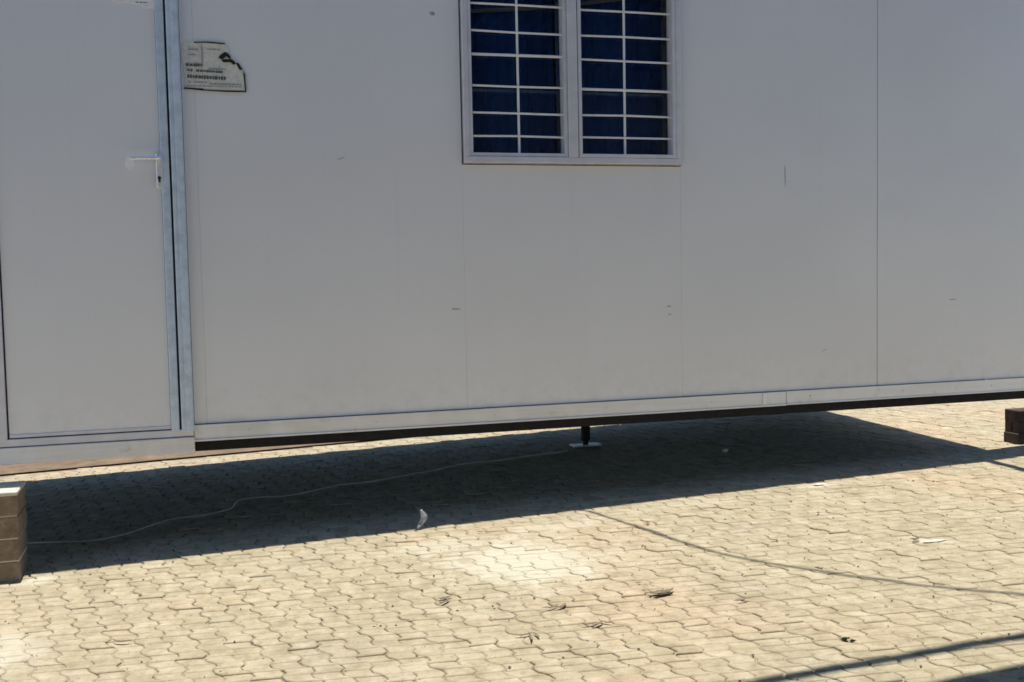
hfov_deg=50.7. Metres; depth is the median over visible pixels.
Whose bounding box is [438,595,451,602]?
dry leaf
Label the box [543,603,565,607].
dry leaf
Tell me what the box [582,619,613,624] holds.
dry leaf
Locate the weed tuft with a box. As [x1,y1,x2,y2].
[841,637,855,641]
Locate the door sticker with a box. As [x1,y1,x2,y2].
[112,0,153,8]
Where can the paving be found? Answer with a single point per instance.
(784, 457)
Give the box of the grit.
[4,407,1023,681]
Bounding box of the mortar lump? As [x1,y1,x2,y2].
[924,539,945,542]
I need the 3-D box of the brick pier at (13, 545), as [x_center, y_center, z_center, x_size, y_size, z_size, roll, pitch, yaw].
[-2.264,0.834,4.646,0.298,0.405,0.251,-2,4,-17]
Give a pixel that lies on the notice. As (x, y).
(212, 66)
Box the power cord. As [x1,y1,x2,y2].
[27,450,567,543]
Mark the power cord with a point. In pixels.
(280, 496)
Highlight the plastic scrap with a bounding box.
[417,509,427,528]
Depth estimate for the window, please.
5.57 m
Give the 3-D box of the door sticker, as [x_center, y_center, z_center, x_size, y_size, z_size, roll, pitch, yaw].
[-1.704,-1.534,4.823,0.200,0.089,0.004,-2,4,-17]
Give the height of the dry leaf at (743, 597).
0.007 m
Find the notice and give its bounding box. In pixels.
[181,41,245,91]
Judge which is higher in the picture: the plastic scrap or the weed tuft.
the plastic scrap
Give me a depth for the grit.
4.88 m
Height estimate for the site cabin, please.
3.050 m
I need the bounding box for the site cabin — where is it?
[0,0,1023,464]
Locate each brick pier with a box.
[0,481,27,582]
[1004,408,1023,444]
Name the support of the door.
in the site cabin
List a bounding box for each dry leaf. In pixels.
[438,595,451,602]
[515,631,538,639]
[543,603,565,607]
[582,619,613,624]
[647,588,673,593]
[734,595,750,600]
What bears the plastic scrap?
on the paving
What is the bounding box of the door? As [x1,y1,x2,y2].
[0,0,179,437]
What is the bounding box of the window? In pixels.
[458,0,680,166]
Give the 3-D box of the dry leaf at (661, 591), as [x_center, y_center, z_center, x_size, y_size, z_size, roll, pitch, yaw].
[0.561,0.940,4.053,0.115,0.011,0.057,-2,4,-17]
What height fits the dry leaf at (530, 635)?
0.008 m
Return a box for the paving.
[0,399,1023,681]

